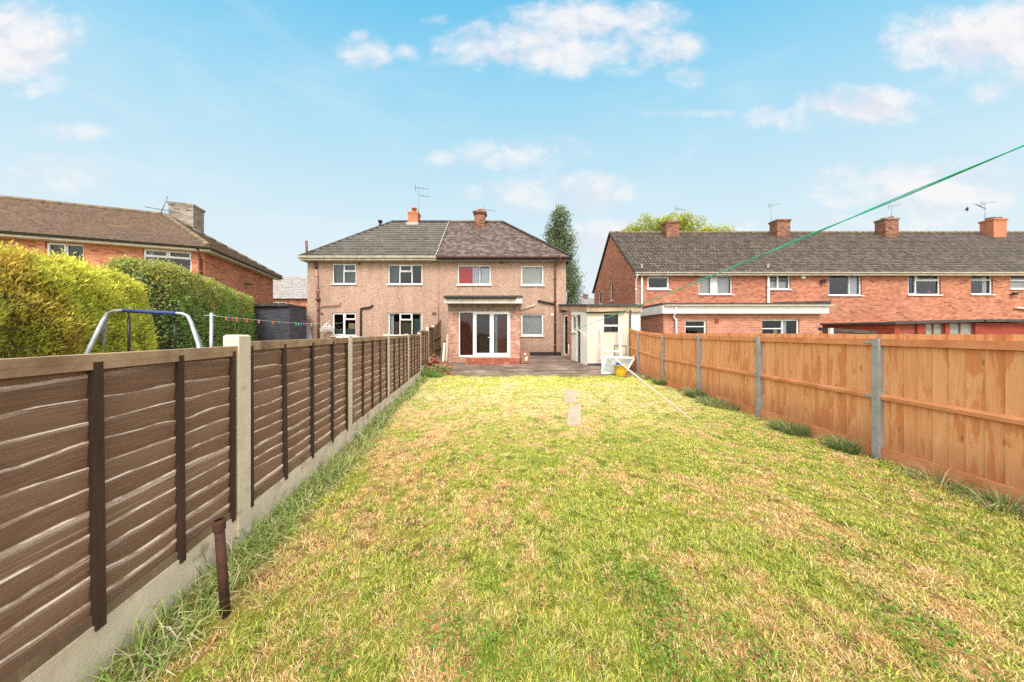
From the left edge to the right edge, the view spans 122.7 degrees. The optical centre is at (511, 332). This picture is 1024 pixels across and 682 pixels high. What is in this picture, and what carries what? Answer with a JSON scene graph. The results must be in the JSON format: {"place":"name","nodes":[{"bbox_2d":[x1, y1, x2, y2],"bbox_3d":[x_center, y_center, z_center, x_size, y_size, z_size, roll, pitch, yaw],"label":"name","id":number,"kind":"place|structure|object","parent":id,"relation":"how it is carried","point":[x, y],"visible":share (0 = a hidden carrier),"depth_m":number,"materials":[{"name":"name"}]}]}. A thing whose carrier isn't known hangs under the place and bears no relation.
{"place":"outdoors","nodes":[
{"label":"outdoors","id":0,"kind":"place"},
{"bbox_2d":[0,195,282,303],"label":"brick house","id":1,"kind":"structure","parent":0,"point":[97,234],"depth_m":11.68,"materials":[{"name":"orange brick"}]},
{"bbox_2d":[47,242,83,260],"bbox_3d":[-16.579,-2.875,10.427,0.960,0.890,0.067,0,0,-20],"label":"window","id":2,"kind":"structure","parent":1,"relation":"in","point":[49,244],"depth_m":10.38,"materials":[{"name":"white plastic"}]},
{"bbox_2d":[144,248,190,261],"bbox_3d":[-13.969,-2.905,11.442,1.460,0.890,0.201,0,0,-20],"label":"window","id":3,"kind":"structure","parent":1,"relation":"in","point":[148,253],"depth_m":11.32,"materials":[{"name":"white plastic"}]},
{"bbox_2d":[0,0,1023,303],"label":"sky","id":4,"kind":"structure","parent":0,"point":[289,123],"materials":[{"name":"blue"}]},
{"bbox_2d":[436,356,642,377],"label":"patio","id":5,"kind":"structure","parent":0,"point":[546,366],"depth_m":10.95,"materials":[{"name":"beige stone"}]},
{"bbox_2d":[434,320,440,356],"bbox_3d":[-3.714,0.285,13.907,0.064,1.887,0.929,0,0,8],"label":"weathered fence","id":6,"kind":"object","parent":5,"relation":"on","point":[437,339],"visible":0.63,"depth_m":13.93,"materials":[{"name":"brown wood"}]},
{"bbox_2d":[442,342,445,360],"bbox_3d":[-3.075,0.865,12.625,0.100,0.846,0.279,0,0,0],"label":"leaning board","id":7,"kind":"object","parent":5,"relation":"on","point":[443,353],"visible":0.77,"depth_m":12.60,"materials":[{"name":"white paint"}]},
{"bbox_2d":[445,334,447,360],"bbox_3d":[-2.953,0.662,12.725,0.101,1.239,0.279,0,0,0],"label":"leaning board","id":8,"kind":"object","parent":5,"relation":"on","point":[446,356],"visible":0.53,"depth_m":12.69,"materials":[{"name":"beige wood"}]},
{"bbox_2d":[520,351,529,363],"bbox_3d":[0.563,1.061,11.977,0.424,0.530,0.343,0,0,0],"label":"paper sack","id":9,"kind":"object","parent":5,"relation":"on","point":[524,357],"visible":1,"depth_m":11.86,"materials":[{"name":"brown paper"}]},
{"bbox_2d":[600,325,621,367],"bbox_3d":[3.929,0.560,11.125,0.854,1.780,0.426,0,0,0],"label":"window frame","id":10,"kind":"object","parent":5,"relation":"on","point":[619,337],"visible":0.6,"depth_m":11.14,"materials":[{"name":"white plastic"}]},
{"bbox_2d":[601,356,634,373],"bbox_3d":[4.028,1.206,10.747,1.483,0.625,0.856,0,0,0],"label":"window frame","id":11,"kind":"object","parent":5,"relation":"on","point":[607,367],"visible":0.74,"depth_m":10.71,"materials":[{"name":"white plastic"}]},
{"bbox_2d":[613,362,627,376],"bbox_3d":[3.868,1.279,10.000,0.503,0.560,0.490,0,0,0],"label":"rubber tub","id":12,"kind":"object","parent":5,"relation":"on","point":[620,371],"visible":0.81,"depth_m":9.83,"materials":[{"name":"yellow rubber"}]},
{"bbox_2d":[98,376,1023,681],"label":"lawn","id":13,"kind":"structure","parent":0,"point":[548,608],"depth_m":1.97,"materials":[{"name":"green plant"}]},
{"bbox_2d":[212,517,230,618],"bbox_3d":[-1.634,1.360,1.577,0.078,0.622,0.054,0,0,-39],"label":"iron pipe","id":14,"kind":"object","parent":13,"relation":"on","point":[218,526],"visible":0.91,"depth_m":1.56,"materials":[{"name":"brown metal"}]},
{"bbox_2d":[79,364,432,681],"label":"long grass","id":15,"kind":"structure","parent":13,"relation":"on","point":[410,392],"depth_m":1.79,"materials":[{"name":"green plant"}]},
{"bbox_2d":[421,364,457,377],"bbox_3d":[-2.760,1.357,10.082,1.487,0.455,1.272,0,0,0],"label":"weed clump","id":16,"kind":"object","parent":13,"relation":"on","point":[434,373],"visible":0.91,"depth_m":10.08,"materials":[{"name":"green plant"}]},
{"bbox_2d":[437,374,644,378],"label":"fringe grass","id":17,"kind":"structure","parent":13,"relation":"on","point":[531,376],"depth_m":9.84,"materials":[{"name":"green plant"}]},
{"bbox_2d":[564,389,576,402],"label":"stepping slab","id":18,"kind":"structure","parent":13,"relation":"on","point":[570,395],"depth_m":6.97,"materials":[{"name":"concrete"}]},
{"bbox_2d":[567,404,580,425],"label":"stepping slab","id":19,"kind":"structure","parent":13,"relation":"on","point":[574,415],"depth_m":5.37,"materials":[{"name":"concrete"}]},
{"bbox_2d":[575,327,691,420],"bbox_3d":[2.406,0.762,5.822,2.353,1.775,0.029,0,0,38],"label":"clothes prop","id":20,"kind":"object","parent":13,"relation":"on","point":[635,375],"visible":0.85,"depth_m":5.71,"materials":[{"name":"beige paint"}]},
{"bbox_2d":[578,145,1023,327],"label":"washing line","id":21,"kind":"object","parent":20,"relation":"attached to","point":[939,180],"visible":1,"depth_m":1.54,"materials":[{"name":"green plastic"}]},
{"bbox_2d":[636,374,651,379],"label":"grass tuft","id":22,"kind":"object","parent":13,"relation":"on","point":[647,377],"visible":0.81,"depth_m":9.66,"materials":[{"name":"green plant"}]},
{"bbox_2d":[651,377,665,385],"bbox_3d":[4.585,1.494,8.748,0.543,0.245,0.733,0,0,0],"label":"grass tuft","id":23,"kind":"object","parent":13,"relation":"on","point":[659,382],"visible":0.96,"depth_m":8.66,"materials":[{"name":"green plant"}]},
{"bbox_2d":[299,414,1018,681],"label":"clover weeds","id":24,"kind":"object","parent":13,"relation":"on","point":[683,630],"visible":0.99,"depth_m":1.48,"materials":[{"name":"green plant"}]},
{"bbox_2d":[682,386,705,398],"bbox_3d":[4.542,1.462,7.001,0.684,0.310,0.773,0,0,28],"label":"grass tuft","id":25,"kind":"object","parent":13,"relation":"on","point":[690,393],"visible":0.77,"depth_m":6.97,"materials":[{"name":"green plant"}]},
{"bbox_2d":[694,395,740,410],"bbox_3d":[4.539,1.505,6.183,0.904,0.225,1.275,0,0,0],"label":"grass tuft","id":26,"kind":"object","parent":13,"relation":"on","point":[714,402],"visible":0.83,"depth_m":6.17,"materials":[{"name":"green plant"}]},
{"bbox_2d":[765,417,811,436],"bbox_3d":[4.470,1.503,4.558,0.606,0.228,0.760,0,0,0],"label":"grass tuft","id":27,"kind":"object","parent":13,"relation":"on","point":[781,426],"visible":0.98,"depth_m":4.51,"materials":[{"name":"green plant"}]},
{"bbox_2d":[816,433,870,455],"bbox_3d":[4.500,1.494,3.821,0.464,0.246,0.601,0,0,0],"label":"grass tuft","id":28,"kind":"object","parent":13,"relation":"on","point":[851,447],"visible":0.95,"depth_m":3.80,"materials":[{"name":"green plant"}]},
{"bbox_2d":[892,459,992,497],"bbox_3d":[4.488,1.486,2.964,0.560,0.261,0.674,0,0,0],"label":"grass tuft","id":29,"kind":"object","parent":13,"relation":"on","point":[941,480],"visible":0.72,"depth_m":2.98,"materials":[{"name":"green plant"}]},
{"bbox_2d":[941,480,1023,519],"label":"grass tuft","id":30,"kind":"object","parent":13,"relation":"on","point":[1015,505],"visible":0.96,"depth_m":2.60,"materials":[{"name":"green plant"}]},
{"bbox_2d":[818,327,876,333],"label":"garden shed","id":31,"kind":"structure","parent":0,"point":[831,330],"depth_m":8.07,"materials":[{"name":"fabric"}]},
{"bbox_3d":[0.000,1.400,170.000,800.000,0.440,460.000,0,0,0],"label":"ground","id":32,"kind":"structure","parent":0,"visible":0},
{"bbox_2d":[0,257,26,351],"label":"conifer bush","id":33,"kind":"object","parent":32,"relation":"on","point":[5,308],"visible":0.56,"depth_m":2.46,"materials":[{"name":"green plant"}]},
{"bbox_2d":[0,240,164,358],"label":"conifer hedge","id":34,"kind":"object","parent":32,"relation":"on","point":[67,300],"visible":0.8,"depth_m":3.18,"materials":[{"name":"green plant"}]},
{"bbox_2d":[83,309,203,353],"bbox_3d":[-5.301,0.676,4.290,5.382,1.919,1.756,0,0,39],"label":"swing frame","id":35,"kind":"object","parent":32,"relation":"on","point":[101,327],"visible":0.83,"depth_m":3.28,"materials":[{"name":"metal"}]},
{"bbox_2d":[102,255,256,349],"bbox_3d":[-10.086,-0.068,9.406,1.439,3.417,9.140,0,0,-32],"label":"green hedge","id":36,"kind":"object","parent":32,"relation":"on","point":[196,297],"visible":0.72,"depth_m":6.75,"materials":[{"name":"green plant"}]},
{"bbox_2d":[203,313,216,346],"bbox_3d":[-6.469,0.596,6.000,0.260,2.049,0.056,0,0,0],"label":"clothes post","id":37,"kind":"object","parent":32,"relation":"on","point":[211,315],"visible":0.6,"depth_m":5.98,"materials":[{"name":"metal"}]},
{"bbox_2d":[218,316,331,323],"bbox_3d":[-7.492,-0.420,10.180,0.007,0.194,8.631,0,0,-14],"label":"clothes line","id":38,"kind":"object","parent":37,"relation":"attached to","point":[274,321],"visible":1,"depth_m":8.22,"materials":[{"name":"fabric"}]},
{"bbox_2d":[0,325,433,681],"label":"lap panel fence","id":39,"kind":"object","parent":32,"relation":"on","point":[127,479],"visible":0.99,"depth_m":1.50,"materials":[{"name":"wood"}]},
{"bbox_2d":[253,304,306,340],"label":"outbuilding","id":40,"kind":"structure","parent":32,"relation":"on","point":[280,315],"depth_m":12.50,"materials":[{"name":"paint"}]},
{"bbox_2d":[273,276,306,307],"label":"distant house","id":41,"kind":"structure","parent":32,"relation":"on","point":[290,290],"depth_m":28.64,"materials":[{"name":"grey tile"}]},
{"bbox_2d":[307,324,311,338],"bbox_3d":[-10.162,0.362,13.950,0.434,1.686,0.456,0,0,0],"label":"closed parasol","id":42,"kind":"object","parent":32,"relation":"on","point":[309,336],"visible":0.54,"depth_m":14.02,"materials":[{"name":"grey fabric"}]},
{"bbox_2d":[297,185,448,338],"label":"semi detached house","id":43,"kind":"structure","parent":32,"relation":"on","point":[380,279],"depth_m":14.40,"materials":[{"name":"beige stone"}]},
{"bbox_2d":[320,320,333,330],"bbox_3d":[-9.329,-0.351,14.100,0.655,0.560,0.498,0,0,-27],"label":"sock dryer","id":44,"kind":"object","parent":43,"relation":"attached to","point":[326,326],"visible":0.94,"depth_m":14.03,"materials":[{"name":"white plastic"}]},
{"bbox_2d":[330,264,356,284],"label":"window","id":45,"kind":"structure","parent":43,"relation":"in","point":[345,274],"depth_m":14.60,"materials":[{"name":"white plastic"}]},
{"bbox_2d":[330,313,356,336],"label":"window","id":46,"kind":"structure","parent":43,"relation":"in","point":[351,331],"depth_m":14.48,"materials":[{"name":"white plastic"}]},
{"bbox_2d":[386,265,422,284],"bbox_3d":[-5.499,-2.981,14.484,1.867,1.084,0.288,0,0,0],"label":"window","id":47,"kind":"structure","parent":43,"relation":"in","point":[394,271],"depth_m":14.47,"materials":[{"name":"white plastic"}]},
{"bbox_2d":[389,313,421,335],"bbox_3d":[-5.496,-0.437,14.537,1.761,1.183,0.197,0,0,0],"label":"window","id":48,"kind":"structure","parent":43,"relation":"in","point":[395,328],"depth_m":14.60,"materials":[{"name":"white plastic"}]},
{"bbox_2d":[436,208,571,363],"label":"semi detached house","id":49,"kind":"structure","parent":32,"relation":"on","point":[501,287],"depth_m":14.40,"materials":[{"name":"beige stone"}]},
{"bbox_2d":[456,265,491,285],"bbox_3d":[-1.948,-2.955,14.486,1.820,1.084,0.292,0,0,0],"label":"window","id":50,"kind":"structure","parent":49,"relation":"in","point":[468,275],"depth_m":14.60,"materials":[{"name":"white paint"}]},
{"bbox_2d":[459,311,509,356],"bbox_3d":[-1.201,0.058,12.445,2.259,1.998,0.510,0,0,0],"label":"french door","id":51,"kind":"structure","parent":49,"relation":"in","point":[478,334],"depth_m":12.42,"materials":[{"name":"white plastic"}]},
{"bbox_2d":[520,266,544,285],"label":"window","id":52,"kind":"structure","parent":49,"relation":"in","point":[530,275],"depth_m":14.60,"materials":[{"name":"white paint"}]},
{"bbox_2d":[520,314,544,336],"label":"window","id":53,"kind":"structure","parent":49,"relation":"in","point":[531,324],"depth_m":14.60,"materials":[{"name":"white paint"}]},
{"bbox_2d":[541,202,587,311],"bbox_3d":[6.023,-7.475,34.014,5.913,17.315,5.388,0,0,0],"label":"poplar tree","id":54,"kind":"object","parent":32,"relation":"on","point":[559,232],"visible":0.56,"depth_m":33.27,"materials":[{"name":"green plant"}]},
{"bbox_2d":[566,294,593,311],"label":"distant house","id":55,"kind":"structure","parent":32,"relation":"on","point":[585,298],"depth_m":42.75,"materials":[{"name":"brick"}]},
{"bbox_2d":[559,291,643,365],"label":"outhouse","id":56,"kind":"structure","parent":32,"relation":"on","point":[582,348],"depth_m":11.50,"materials":[{"name":"white paint"}]},
{"bbox_2d":[563,314,566,355],"bbox_3d":[2.677,0.112,13.776,0.045,2.060,0.620,0,0,-13],"label":"glazed door","id":57,"kind":"structure","parent":56,"relation":"in","point":[564,315],"depth_m":13.96,"materials":[{"name":"white plastic"}]},
{"bbox_2d":[570,315,575,332],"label":"window","id":58,"kind":"structure","parent":56,"relation":"in","point":[574,331],"depth_m":12.91,"materials":[{"name":"white plastic"}]},
{"bbox_2d":[578,315,579,361],"bbox_3d":[3.019,0.305,12.347,0.030,2.150,0.380,0,0,-13],"label":"door","id":59,"kind":"structure","parent":56,"relation":"in","point":[579,315],"depth_m":12.40,"materials":[{"name":"paint"}]},
{"bbox_2d":[604,315,617,331],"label":"window","id":60,"kind":"structure","parent":56,"relation":"in","point":[617,315],"depth_m":11.56,"materials":[{"name":"white plastic"}]},
{"bbox_2d":[620,210,734,230],"bbox_3d":[20.436,-7.154,36.057,14.981,16.680,7.066,0,0,0],"label":"broad tree","id":61,"kind":"object","parent":32,"relation":"on","point":[683,224],"visible":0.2,"depth_m":35.07,"materials":[{"name":"green plant"}]},
{"bbox_2d":[592,202,1023,352],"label":"terraced houses","id":62,"kind":"structure","parent":32,"relation":"on","point":[886,270],"depth_m":15.36,"materials":[{"name":"orange brick"}]},
{"bbox_2d":[646,276,670,289],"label":"window","id":63,"kind":"structure","parent":62,"relation":"in","point":[648,277],"depth_m":15.36,"materials":[{"name":"white paint"}]},
{"bbox_2d":[685,320,705,332],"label":"window","id":64,"kind":"structure","parent":62,"relation":"in","point":[704,326],"depth_m":12.06,"materials":[{"name":"white plastic"}]},
{"bbox_2d":[698,276,733,294],"bbox_3d":[11.129,-2.582,15.370,1.939,1.066,0.260,0,0,0],"label":"window","id":65,"kind":"structure","parent":62,"relation":"in","point":[714,285],"depth_m":15.50,"materials":[{"name":"white plastic"}]},
{"bbox_2d":[762,319,797,333],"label":"window","id":66,"kind":"structure","parent":62,"relation":"in","point":[782,328],"depth_m":12.06,"materials":[{"name":"white plastic"}]},
{"bbox_2d":[770,276,792,289],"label":"window","id":67,"kind":"structure","parent":62,"relation":"in","point":[776,285],"depth_m":15.44,"materials":[{"name":"white plastic"}]},
{"bbox_2d":[827,276,863,295],"bbox_3d":[18.202,-2.602,15.386,1.925,1.216,0.293,0,0,0],"label":"window","id":68,"kind":"structure","parent":62,"relation":"in","point":[852,280],"depth_m":15.48,"materials":[{"name":"white plastic"}]},
{"bbox_2d":[907,276,942,295],"bbox_3d":[22.533,-2.623,15.370,1.890,1.203,0.260,0,0,0],"label":"window","id":69,"kind":"structure","parent":62,"relation":"in","point":[914,293],"depth_m":15.36,"materials":[{"name":"white plastic"}]},
{"bbox_2d":[970,276,995,294],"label":"window","id":70,"kind":"structure","parent":62,"relation":"in","point":[983,280],"depth_m":15.37,"materials":[{"name":"white plastic"}]},
{"bbox_2d":[1009,276,1023,289],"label":"window","id":71,"kind":"structure","parent":62,"relation":"in","point":[1013,285],"depth_m":15.50,"materials":[{"name":"white plastic"}]},
{"bbox_2d":[630,329,1023,506],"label":"closeboard fence","id":72,"kind":"object","parent":32,"relation":"on","point":[947,402],"visible":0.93,"depth_m":3.55,"materials":[{"name":"wood"}]},
{"bbox_2d":[820,319,1023,333],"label":"outbuilding","id":73,"kind":"structure","parent":32,"relation":"on","point":[995,326],"depth_m":11.26,"materials":[{"name":"red brick"}]},
{"bbox_2d":[900,324,914,333],"bbox_3d":[15.880,0.475,11.285,0.680,1.690,0.030,0,0,0],"label":"door","id":74,"kind":"structure","parent":73,"relation":"in","point":[904,328],"depth_m":11.27,"materials":[{"name":"red"}]},
{"bbox_2d":[926,323,942,333],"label":"window","id":75,"kind":"structure","parent":73,"relation":"in","point":[931,328],"depth_m":11.29,"materials":[{"name":"white glass"}]},
{"bbox_2d":[950,323,972,333],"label":"window","id":76,"kind":"structure","parent":73,"relation":"in","point":[955,328],"depth_m":11.29,"materials":[{"name":"white glass"}]}
]}

